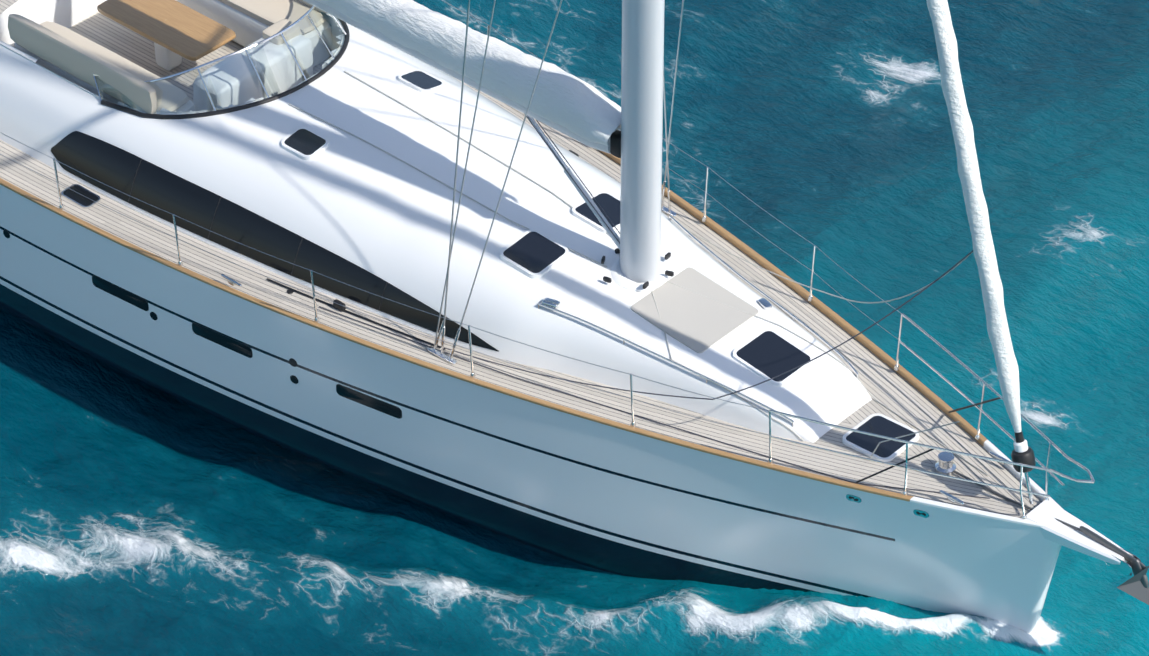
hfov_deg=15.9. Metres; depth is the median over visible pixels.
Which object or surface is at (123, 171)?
yacht windows
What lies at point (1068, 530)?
yacht fittings
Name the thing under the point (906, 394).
yacht deck
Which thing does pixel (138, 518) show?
sea
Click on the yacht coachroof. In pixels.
(366, 206)
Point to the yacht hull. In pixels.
(582, 491)
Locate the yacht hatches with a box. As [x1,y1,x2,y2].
[61,69,918,461]
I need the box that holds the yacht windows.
[51,6,498,351]
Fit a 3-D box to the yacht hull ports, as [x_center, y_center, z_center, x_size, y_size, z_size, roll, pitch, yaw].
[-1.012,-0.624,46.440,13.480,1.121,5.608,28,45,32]
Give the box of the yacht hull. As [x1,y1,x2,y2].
[0,185,1061,632]
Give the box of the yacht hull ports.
[3,230,928,517]
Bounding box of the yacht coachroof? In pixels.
[0,0,871,442]
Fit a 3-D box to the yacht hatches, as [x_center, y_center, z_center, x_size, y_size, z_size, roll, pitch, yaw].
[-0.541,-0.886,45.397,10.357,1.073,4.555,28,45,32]
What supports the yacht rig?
on the yacht coachroof
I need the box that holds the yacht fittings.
[0,0,1148,604]
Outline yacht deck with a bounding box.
[0,0,1064,527]
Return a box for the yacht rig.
[303,0,1035,503]
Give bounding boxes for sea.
[0,0,1148,655]

